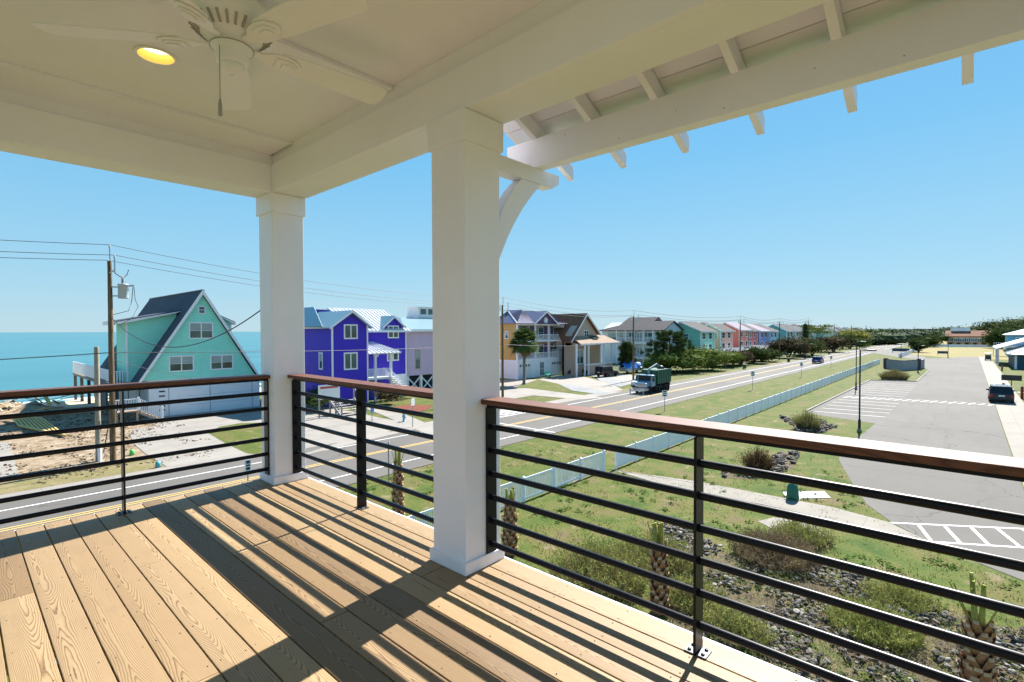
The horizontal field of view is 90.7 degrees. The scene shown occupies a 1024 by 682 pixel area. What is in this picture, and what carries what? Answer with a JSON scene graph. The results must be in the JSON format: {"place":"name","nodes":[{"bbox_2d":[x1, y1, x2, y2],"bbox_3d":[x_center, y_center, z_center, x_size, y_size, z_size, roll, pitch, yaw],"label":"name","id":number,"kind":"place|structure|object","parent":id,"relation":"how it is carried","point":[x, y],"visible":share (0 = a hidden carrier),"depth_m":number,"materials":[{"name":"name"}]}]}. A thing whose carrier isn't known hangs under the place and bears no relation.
{"place":"outdoors","nodes":[
{"label":"outdoors","id":0,"kind":"place"},
{"bbox_2d":[0,459,164,494],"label":"verge","id":1,"kind":"structure","parent":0,"point":[20,485],"depth_m":28.52,"materials":[{"name":"sand"}]},
{"bbox_2d":[107,245,137,460],"bbox_3d":[-24.130,0.861,31.254,1.569,13.547,1.220,-1,1,-23],"label":"utility pole","id":2,"kind":"object","parent":1,"relation":"on","point":[123,290],"visible":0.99,"depth_m":31.14,"materials":[{"name":"brown wood"}]},
{"bbox_2d":[0,257,781,323],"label":"power wire","id":3,"kind":"object","parent":2,"relation":"attached to","point":[316,293],"visible":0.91,"depth_m":37.97,"materials":[{"name":"grey"}]},
{"bbox_2d":[0,336,799,359],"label":"telephone cable","id":4,"kind":"object","parent":2,"relation":"attached to","point":[260,351],"visible":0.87,"depth_m":34.73,"materials":[{"name":"black metal"}]},
{"bbox_2d":[4,240,803,320],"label":"power wire","id":5,"kind":"object","parent":2,"relation":"attached to","point":[326,283],"visible":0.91,"depth_m":37.57,"materials":[{"name":"grey"}]},
{"bbox_2d":[0,251,809,322],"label":"power wire","id":6,"kind":"object","parent":2,"relation":"attached to","point":[348,293],"visible":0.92,"depth_m":41.65,"materials":[{"name":"grey"}]},
{"bbox_2d":[0,406,165,494],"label":"sandy lot","id":7,"kind":"structure","parent":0,"point":[54,460],"depth_m":37.56,"materials":[{"name":"beige sand"}]},
{"bbox_2d":[0,442,17,476],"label":"slab","id":8,"kind":"structure","parent":7,"relation":"on","point":[6,451],"depth_m":31.54,"materials":[{"name":"concrete"}]},
{"bbox_2d":[13,417,65,436],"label":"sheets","id":9,"kind":"object","parent":7,"relation":"on","point":[39,424],"visible":0.73,"depth_m":43.29,"materials":[{"name":"metal"}]},
{"bbox_2d":[0,394,80,420],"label":"debris pile","id":10,"kind":"object","parent":7,"relation":"on","point":[11,406],"visible":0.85,"depth_m":50.03,"materials":[{"name":"sand"}]},
{"bbox_2d":[94,347,119,461],"bbox_3d":[-25.676,3.997,31.871,1.953,7.260,1.268,3,3,68],"label":"short pole","id":11,"kind":"object","parent":7,"relation":"on","point":[98,454],"visible":0.78,"depth_m":31.99,"materials":[{"name":"grey wood"}]},
{"bbox_2d":[0,412,249,483],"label":"dirt clods","id":12,"kind":"object","parent":7,"relation":"on","point":[64,464],"visible":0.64,"depth_m":36.71,"materials":[{"name":"soil"}]},
{"bbox_2d":[42,387,260,407],"bbox_3d":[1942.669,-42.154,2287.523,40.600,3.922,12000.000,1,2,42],"label":"beach","id":13,"kind":"structure","parent":0,"point":[74,403],"depth_m":59.41,"materials":[{"name":"sand"}]},
{"bbox_2d":[72,289,259,422],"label":"beach house","id":14,"kind":"structure","parent":13,"relation":"on","point":[184,319],"depth_m":50.89,"materials":[{"name":"teal"}]},
{"bbox_2d":[169,355,193,371],"bbox_3d":[-32.620,2.222,49.970,0.080,1.570,2.157,1,2,42],"label":"window","id":15,"kind":"structure","parent":14,"relation":"in","point":[185,362],"depth_m":49.94,"materials":[{"name":"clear glass"}]},
{"bbox_2d":[189,322,212,338],"bbox_3d":[-31.444,-1.062,51.216,0.080,1.670,2.198,1,2,42],"label":"window","id":16,"kind":"structure","parent":14,"relation":"in","point":[197,330],"depth_m":51.19,"materials":[{"name":"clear glass"}]},
{"bbox_2d":[210,354,232,369],"bbox_3d":[-30.185,2.186,52.666,0.080,1.539,2.182,1,2,42],"label":"window","id":17,"kind":"structure","parent":14,"relation":"in","point":[217,362],"depth_m":52.62,"materials":[{"name":"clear glass"}]},
{"bbox_2d":[129,404,423,466],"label":"driveway","id":18,"kind":"structure","parent":0,"point":[214,422],"depth_m":40.84,"materials":[{"name":"concrete"}]},
{"bbox_2d":[209,422,261,453],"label":"grass island","id":19,"kind":"structure","parent":18,"relation":"on","point":[240,435],"depth_m":39.39,"materials":[{"name":"plant"}]},
{"bbox_2d":[318,385,339,417],"bbox_3d":[-17.486,5.719,48.396,0.120,3.100,2.200,1,2,42],"label":"notice board","id":20,"kind":"object","parent":18,"relation":"on","point":[329,390],"visible":0.75,"depth_m":48.28,"materials":[{"name":"white"}]},
{"bbox_2d":[329,389,366,415],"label":"wooden steps","id":21,"kind":"structure","parent":18,"relation":"on","point":[335,406],"depth_m":49.40,"materials":[{"name":"wood"}]},
{"bbox_2d":[0,331,601,403],"bbox_3d":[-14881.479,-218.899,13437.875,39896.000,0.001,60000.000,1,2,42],"label":"sea","id":22,"kind":"structure","parent":0,"point":[35,373],"depth_m":241.09,"materials":[{"name":"liquid"}]},
{"bbox_2d":[0,391,620,497],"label":"road shoulder","id":23,"kind":"object","parent":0,"point":[127,474],"visible":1,"depth_m":28.64},
{"bbox_2d":[304,307,411,407],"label":"beach house","id":24,"kind":"structure","parent":0,"point":[362,334],"depth_m":57.31,"materials":[{"name":"purple"}]},
{"bbox_2d":[344,324,357,338],"bbox_3d":[-17.758,-1.029,55.778,0.080,1.623,1.678,1,2,42],"label":"window","id":25,"kind":"structure","parent":24,"relation":"in","point":[350,330],"depth_m":55.76,"materials":[{"name":"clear glass"}]},
{"bbox_2d":[344,352,357,369],"bbox_3d":[-17.771,2.207,55.819,0.080,1.919,1.678,1,2,42],"label":"window","id":26,"kind":"structure","parent":24,"relation":"in","point":[350,358],"depth_m":55.77,"materials":[{"name":"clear glass"}]},
{"bbox_2d":[367,407,432,434],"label":"path","id":27,"kind":"structure","parent":0,"point":[427,428],"depth_m":46.81,"materials":[{"name":"concrete"}]},
{"bbox_2d":[0,477,813,681],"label":"porch deck","id":28,"kind":"structure","parent":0,"point":[309,579],"depth_m":2.77,"materials":[{"name":"brown wood"}]},
{"bbox_2d":[0,374,269,524],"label":"deck railing","id":29,"kind":"object","parent":28,"relation":"on","point":[56,391],"visible":1,"depth_m":4.23,"materials":[{"name":"black metal"}]},
{"bbox_2d":[256,192,308,485],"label":"porch column","id":30,"kind":"structure","parent":28,"relation":"on","point":[281,216],"depth_m":5.07,"materials":[{"name":"white paint"}]},
{"bbox_2d":[288,374,433,523],"bbox_3d":[-1.287,0.893,4.338,2.455,1.083,0.172,1,2,42],"label":"deck railing","id":31,"kind":"object","parent":28,"relation":"on","point":[361,387],"visible":0.73,"depth_m":4.33,"materials":[{"name":"black metal"}]},
{"bbox_2d":[427,107,504,575],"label":"porch column","id":32,"kind":"structure","parent":28,"relation":"on","point":[465,146],"depth_m":3.22,"materials":[{"name":"white paint"}]},
{"bbox_2d":[0,0,830,198],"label":"porch roof","id":33,"kind":"structure","parent":32,"relation":"on","point":[118,106],"depth_m":3.29,"materials":[{"name":"paint"}]},
{"bbox_2d":[133,46,177,65],"bbox_3d":[-2.260,-1.835,3.212,0.236,0.062,0.236,1,2,42],"label":"recessed downlight","id":34,"kind":"object","parent":33,"relation":"attached to","point":[155,55],"visible":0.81,"depth_m":3.26,"materials":[{"name":"glass"}]},
{"bbox_2d":[31,0,386,116],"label":"ceiling fan","id":35,"kind":"object","parent":33,"relation":"hanging from","point":[236,35],"visible":1,"depth_m":2.54,"materials":[{"name":"beige plastic"}]},
{"bbox_2d":[503,0,1023,180],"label":"rafter overhang","id":36,"kind":"object","parent":33,"relation":"attached to","point":[846,46],"visible":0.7,"depth_m":2.62,"materials":[{"name":"white paint"}]},
{"bbox_2d":[499,154,558,258],"bbox_3d":[0.095,-0.875,3.629,0.100,0.738,0.668,1,2,42],"label":"curved bracket","id":37,"kind":"object","parent":32,"relation":"attached to","point":[524,186],"visible":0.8,"depth_m":3.49,"materials":[{"name":"white paint"}]},
{"bbox_2d":[481,397,1023,681],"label":"deck railing","id":38,"kind":"object","parent":28,"relation":"on","point":[986,465],"visible":1,"depth_m":2.18,"materials":[{"name":"black metal"}]},
{"bbox_2d":[0,342,907,532],"bbox_3d":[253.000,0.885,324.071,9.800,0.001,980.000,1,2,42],"label":"road","id":39,"kind":"structure","parent":0,"point":[408,440],"depth_m":33.64,"materials":[{"name":"grey asphalt"}]},
{"bbox_2d":[2,345,900,510],"bbox_3d":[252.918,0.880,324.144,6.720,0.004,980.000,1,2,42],"label":"road edge lines","id":40,"kind":"object","parent":39,"relation":"on","point":[387,438],"depth_m":31.75,"materials":[{"name":"white paint"}]},
{"bbox_2d":[0,342,906,531],"bbox_3d":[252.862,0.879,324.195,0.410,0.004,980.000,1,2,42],"label":"road centre lines","id":41,"kind":"object","parent":39,"relation":"on","point":[306,467],"visible":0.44,"depth_m":26.66,"materials":[{"name":"yellow paint"}]},
{"bbox_2d":[629,363,671,394],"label":"refuse truck","id":42,"kind":"object","parent":39,"relation":"on","point":[655,379],"visible":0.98,"depth_m":66.64,"materials":[{"name":"green metal"}]},
{"bbox_2d":[66,344,884,487],"bbox_3d":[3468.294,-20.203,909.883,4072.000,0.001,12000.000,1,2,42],"label":"ground","id":43,"kind":"structure","parent":0,"point":[677,380],"depth_m":91.81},
{"bbox_2d":[859,324,976,344],"bbox_3d":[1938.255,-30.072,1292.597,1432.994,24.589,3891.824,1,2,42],"label":"distant woods","id":44,"kind":"object","parent":43,"relation":"on","point":[907,334],"visible":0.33,"depth_m":307.30,"materials":[{"name":"plant"}]},
{"bbox_2d":[0,40,1023,331],"label":"sky","id":45,"kind":"structure","parent":0,"point":[904,209],"materials":[{"name":"blue"}]},
{"bbox_2d":[7,345,1023,681],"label":"lawn","id":46,"kind":"structure","parent":0,"point":[907,561],"depth_m":26.45,"materials":[{"name":"green plant"}]},
{"bbox_2d":[391,448,405,514],"bbox_3d":[-4.990,6.250,22.142,0.609,3.233,0.615,0,1,10],"label":"young palm","id":47,"kind":"object","parent":46,"relation":"on","point":[398,495],"visible":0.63,"depth_m":21.99,"materials":[{"name":"plant"}]},
{"bbox_2d":[501,487,518,556],"bbox_3d":[-0.084,6.641,18.485,0.637,2.570,0.639,1,2,42],"label":"young palm","id":48,"kind":"object","parent":46,"relation":"on","point":[509,538],"visible":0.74,"depth_m":18.31,"materials":[{"name":"plant"}]},
{"bbox_2d":[538,534,650,601],"bbox_3d":[2.829,7.181,16.561,3.788,1.393,4.366,1,2,42],"label":"wispy bush","id":49,"kind":"object","parent":46,"relation":"on","point":[593,569],"visible":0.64,"depth_m":16.32,"materials":[{"name":"green plant"}]},
{"bbox_2d":[648,520,669,616],"bbox_3d":[4.249,6.580,14.645,0.602,2.825,0.660,1,2,42],"label":"young palm","id":50,"kind":"object","parent":46,"relation":"on","point":[658,592],"visible":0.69,"depth_m":14.53,"materials":[{"name":"plant"}]},
{"bbox_2d":[367,448,1023,681],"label":"lawn weeds","id":51,"kind":"object","parent":46,"relation":"on","point":[849,556],"visible":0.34,"depth_m":18.05,"materials":[{"name":"green plant"}]},
{"bbox_2d":[615,359,879,469],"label":"vinyl fence","id":52,"kind":"object","parent":46,"relation":"on","point":[660,442],"visible":0.86,"depth_m":45.87,"materials":[{"name":"plastic"}]},
{"bbox_2d":[722,451,799,478],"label":"rock bed soil","id":53,"kind":"object","parent":46,"relation":"on","point":[731,475],"visible":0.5,"depth_m":29.93,"materials":[{"name":"soil"}]},
{"bbox_2d":[736,444,779,470],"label":"wispy bush","id":54,"kind":"object","parent":53,"relation":"on","point":[757,460],"visible":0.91,"depth_m":29.04,"materials":[{"name":"green plant"}]},
{"bbox_2d":[721,450,799,477],"bbox_3d":[15.718,7.421,30.595,9.328,0.330,2.288,-1,1,-37],"label":"riprap","id":55,"kind":"object","parent":53,"relation":"on","point":[780,456],"visible":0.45,"depth_m":31.11,"materials":[{"name":"stone"}]},
{"bbox_2d":[609,469,922,538],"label":"footpath","id":56,"kind":"structure","parent":46,"relation":"on","point":[841,515],"depth_m":23.72,"materials":[{"name":"concrete"}]},
{"bbox_2d":[722,525,828,574],"bbox_3d":[9.418,7.239,18.137,3.326,1.175,3.271,0,1,3],"label":"wispy bush","id":57,"kind":"object","parent":46,"relation":"on","point":[751,552],"visible":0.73,"depth_m":17.79,"materials":[{"name":"plant"}]},
{"bbox_2d":[785,483,800,501],"bbox_3d":[13.560,7.246,24.447,0.600,0.840,0.560,1,2,42],"label":"green cover","id":58,"kind":"object","parent":46,"relation":"on","point":[792,493],"visible":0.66,"depth_m":24.25,"materials":[{"name":"plastic"}]},
{"bbox_2d":[770,518,843,548],"bbox_3d":[11.417,7.392,19.775,2.425,0.790,2.200,0,1,13],"label":"wispy bush","id":59,"kind":"object","parent":46,"relation":"on","point":[816,533],"visible":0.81,"depth_m":19.56,"materials":[{"name":"green plant"}]},
{"bbox_2d":[781,418,832,432],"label":"rock bed soil","id":60,"kind":"object","parent":46,"relation":"on","point":[808,432],"visible":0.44,"depth_m":42.51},
{"bbox_2d":[779,415,836,432],"bbox_3d":[25.728,7.133,43.465,3.858,0.391,7.851,0,1,18],"label":"riprap","id":61,"kind":"object","parent":60,"relation":"on","point":[820,429],"visible":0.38,"depth_m":41.82,"materials":[{"name":"stone"}]},
{"bbox_2d":[790,408,827,430],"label":"wispy bush","id":62,"kind":"object","parent":60,"relation":"on","point":[808,421],"visible":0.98,"depth_m":41.21,"materials":[{"name":"green plant"}]},
{"bbox_2d":[650,524,1023,681],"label":"rock bed soil","id":63,"kind":"object","parent":46,"relation":"on","point":[756,600],"visible":0.27,"depth_m":13.72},
{"bbox_2d":[614,529,708,575],"bbox_3d":[5.114,7.224,17.839,3.422,1.240,2.641,1,2,42],"label":"wispy bush","id":64,"kind":"object","parent":63,"relation":"on","point":[679,563],"visible":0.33,"depth_m":17.57,"materials":[{"name":"green plant"}]},
{"bbox_2d":[667,572,732,615],"bbox_3d":[5.363,7.423,15.180,2.405,0.949,2.169,0,1,7],"label":"wispy bush","id":65,"kind":"object","parent":63,"relation":"on","point":[682,595],"visible":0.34,"depth_m":14.99,"materials":[{"name":"green plant"}]},
{"bbox_2d":[690,602,778,652],"bbox_3d":[5.946,7.471,13.550,1.906,0.918,2.048,0,1,-14],"label":"wispy bush","id":66,"kind":"object","parent":63,"relation":"on","point":[733,622],"visible":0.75,"depth_m":13.40,"materials":[{"name":"green plant"}]},
{"bbox_2d":[651,516,1023,681],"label":"riprap","id":67,"kind":"object","parent":63,"relation":"on","point":[941,659],"visible":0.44,"depth_m":14.10,"materials":[{"name":"stone"}]},
{"bbox_2d":[668,556,1023,681],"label":"dead twigs","id":68,"kind":"object","parent":63,"relation":"on","point":[819,622],"visible":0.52,"depth_m":13.74,"materials":[{"name":"brown plant"}]},
{"bbox_2d":[817,590,928,653],"bbox_3d":[9.798,7.458,13.774,2.523,0.912,2.493,1,2,42],"label":"wispy bush","id":69,"kind":"object","parent":63,"relation":"on","point":[869,626],"visible":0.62,"depth_m":13.37,"materials":[{"name":"green plant"}]},
{"bbox_2d":[949,572,1004,681],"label":"young palm","id":70,"kind":"object","parent":63,"relation":"on","point":[976,666],"visible":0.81,"depth_m":10.81,"materials":[{"name":"plant"}]},
{"bbox_2d":[878,368,910,380],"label":"wispy bush","id":71,"kind":"object","parent":46,"relation":"on","point":[894,375],"visible":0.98,"depth_m":81.93,"materials":[{"name":"green plant"}]},
{"bbox_2d":[855,576,948,613],"bbox_3d":[11.629,7.514,15.181,2.100,0.732,1.959,0,1,1],"label":"wispy bush","id":72,"kind":"object","parent":46,"relation":"on","point":[915,599],"visible":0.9,"depth_m":14.99,"materials":[{"name":"green plant"}]},
{"bbox_2d":[883,358,924,370],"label":"enclosure wall","id":73,"kind":"structure","parent":46,"relation":"on","point":[902,365],"depth_m":102.68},
{"bbox_2d":[978,326,1023,348],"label":"live oak","id":74,"kind":"object","parent":46,"relation":"on","point":[994,336],"visible":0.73,"depth_m":213.47,"materials":[{"name":"green plant"}]},
{"bbox_2d":[993,338,1023,368],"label":"community building","id":75,"kind":"structure","parent":46,"relation":"on","point":[1015,357],"depth_m":111.54,"materials":[{"name":"white"}]},
{"bbox_2d":[500,388,602,398],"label":"path","id":76,"kind":"structure","parent":0,"point":[516,392],"depth_m":64.88,"materials":[{"name":"concrete"}]},
{"bbox_2d":[500,298,506,396],"bbox_3d":[-1.014,0.760,62.393,1.390,12.354,0.340,1,2,42],"label":"utility pole","id":77,"kind":"object","parent":76,"relation":"on","point":[502,364],"visible":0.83,"depth_m":62.47,"materials":[{"name":"brown wood"}]},
{"bbox_2d":[260,344,878,421],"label":"seaside lawn","id":78,"kind":"structure","parent":0,"point":[556,387],"depth_m":77.07,"materials":[{"name":"green plant"}]},
{"bbox_2d":[397,306,432,388],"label":"beach house","id":79,"kind":"structure","parent":78,"relation":"on","point":[418,320],"depth_m":67.93,"materials":[{"name":"white"}]},
{"bbox_2d":[505,324,539,384],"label":"palm tree","id":80,"kind":"object","parent":78,"relation":"on","point":[525,335],"visible":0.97,"depth_m":76.54,"materials":[{"name":"green plant"}]},
{"bbox_2d":[500,310,566,378],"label":"beach house","id":81,"kind":"structure","parent":78,"relation":"on","point":[546,324],"depth_m":89.52,"materials":[{"name":"wood"}]},
{"bbox_2d":[552,313,620,376],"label":"beach house","id":82,"kind":"structure","parent":78,"relation":"on","point":[576,329],"depth_m":93.49,"materials":[{"name":"beige"}]},
{"bbox_2d":[617,339,636,372],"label":"pine tree","id":83,"kind":"object","parent":78,"relation":"on","point":[625,349],"visible":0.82,"depth_m":96.58,"materials":[{"name":"green plant"}]},
{"bbox_2d":[640,328,694,368],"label":"pine tree","id":84,"kind":"object","parent":78,"relation":"on","point":[677,335],"visible":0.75,"depth_m":99.17,"materials":[{"name":"green plant"}]},
{"bbox_2d":[638,351,705,370],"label":"hedge shrub","id":85,"kind":"object","parent":78,"relation":"on","point":[665,360],"visible":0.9,"depth_m":95.50,"materials":[{"name":"green plant"}]},
{"bbox_2d":[663,349,720,368],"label":"hedge shrub","id":86,"kind":"object","parent":78,"relation":"on","point":[698,359],"visible":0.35,"depth_m":96.53,"materials":[{"name":"green plant"}]},
{"bbox_2d":[668,344,724,368],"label":"hedge shrub","id":87,"kind":"object","parent":78,"relation":"on","point":[706,351],"visible":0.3,"depth_m":101.18,"materials":[{"name":"green plant"}]},
{"bbox_2d":[697,348,734,370],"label":"hedge shrub","id":88,"kind":"object","parent":78,"relation":"on","point":[722,359],"visible":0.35,"depth_m":101.41,"materials":[{"name":"green plant"}]},
{"bbox_2d":[705,323,742,351],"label":"beach house","id":89,"kind":"structure","parent":78,"relation":"on","point":[723,333],"depth_m":133.73,"materials":[{"name":"wood"}]},
{"bbox_2d":[722,322,760,350],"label":"beach house","id":90,"kind":"structure","parent":78,"relation":"on","point":[735,326],"depth_m":144.39,"materials":[{"name":"pink"}]},
{"bbox_2d":[744,345,772,362],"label":"live oak","id":91,"kind":"object","parent":78,"relation":"on","point":[763,354],"visible":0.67,"depth_m":122.95,"materials":[{"name":"green plant"}]},
{"bbox_2d":[760,335,812,357],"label":"live oak","id":92,"kind":"object","parent":78,"relation":"on","point":[792,344],"visible":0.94,"depth_m":146.06,"materials":[{"name":"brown plant"}]},
{"bbox_2d":[795,337,827,356],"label":"live oak","id":93,"kind":"object","parent":78,"relation":"on","point":[816,345],"visible":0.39,"depth_m":152.15,"materials":[{"name":"green plant"}]},
{"bbox_2d":[815,334,851,351],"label":"live oak","id":94,"kind":"object","parent":78,"relation":"on","point":[835,343],"visible":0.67,"depth_m":183.35,"materials":[{"name":"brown plant"}]},
{"bbox_2d":[828,333,874,348],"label":"live oak","id":95,"kind":"object","parent":78,"relation":"on","point":[852,340],"visible":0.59,"depth_m":214.39,"materials":[{"name":"green plant"}]},
{"bbox_2d":[538,375,621,391],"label":"driveway","id":96,"kind":"structure","parent":0,"point":[583,381],"depth_m":79.59,"materials":[{"name":"concrete"}]},
{"bbox_2d":[587,374,635,383],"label":"driveway","id":97,"kind":"structure","parent":0,"point":[626,378],"depth_m":87.88,"materials":[{"name":"concrete"}]},
{"bbox_2d":[595,365,618,376],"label":"off road car","id":98,"kind":"object","parent":97,"relation":"on","point":[604,370],"visible":1,"depth_m":88.94,"materials":[{"name":"black paint"}]},
{"bbox_2d":[599,317,683,364],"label":"house","id":99,"kind":"structure","parent":0,"point":[646,329],"depth_m":123.11,"materials":[{"name":"grey"}]},
{"bbox_2d":[677,321,725,363],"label":"beach house","id":100,"kind":"structure","parent":0,"point":[697,332],"depth_m":124.13,"materials":[{"name":"green"}]},
{"bbox_2d":[746,324,770,347],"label":"beach house","id":101,"kind":"structure","parent":0,"point":[763,334],"depth_m":159.96,"materials":[{"name":"wood"}]},
{"bbox_2d":[767,324,796,353],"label":"beach house","id":102,"kind":"structure","parent":0,"point":[785,331],"depth_m":181.32,"materials":[{"name":"wood"}]},
{"bbox_2d":[868,349,924,358],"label":"entrance drive","id":103,"kind":"structure","parent":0,"point":[894,353],"depth_m":173.43,"materials":[{"name":"concrete"}]},
{"bbox_2d":[807,357,1023,579],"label":"parking lot","id":104,"kind":"structure","parent":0,"point":[975,427],"depth_m":36.71,"materials":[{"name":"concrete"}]},
{"bbox_2d":[818,383,1023,547],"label":"parking lines","id":105,"kind":"object","parent":104,"relation":"on","point":[955,537],"visible":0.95,"depth_m":20.71,"materials":[{"name":"white paint"}]},
{"bbox_2d":[910,341,1007,359],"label":"field","id":106,"kind":"structure","parent":0,"point":[953,352],"depth_m":180.53,"materials":[{"name":"sand"}]},
{"bbox_2d":[945,328,990,344],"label":"house","id":107,"kind":"structure","parent":106,"relation":"on","point":[966,336],"depth_m":242.81,"materials":[{"name":"beige"}]},
{"bbox_2d":[970,318,1017,330],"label":"live oak","id":108,"kind":"object","parent":106,"relation":"on","point":[986,325],"visible":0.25,"depth_m":253.48,"materials":[{"name":"green plant"}]},
{"bbox_2d":[979,357,1023,485],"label":"sidewalk","id":109,"kind":"structure","parent":0,"point":[1011,415],"depth_m":49.12,"materials":[{"name":"concrete"}]},
{"bbox_2d":[986,383,1014,402],"bbox_3d":[55.881,5.894,57.883,2.400,1.920,5.200,1,2,42],"label":"suv","id":110,"kind":"object","parent":109,"relation":"on","point":[1000,392],"visible":1,"depth_m":56.19,"materials":[{"name":"black paint"}]},
{"bbox_2d":[993,329,1023,355],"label":"house","id":111,"kind":"structure","parent":0,"point":[1013,335],"depth_m":153.08,"materials":[{"name":"blue"}]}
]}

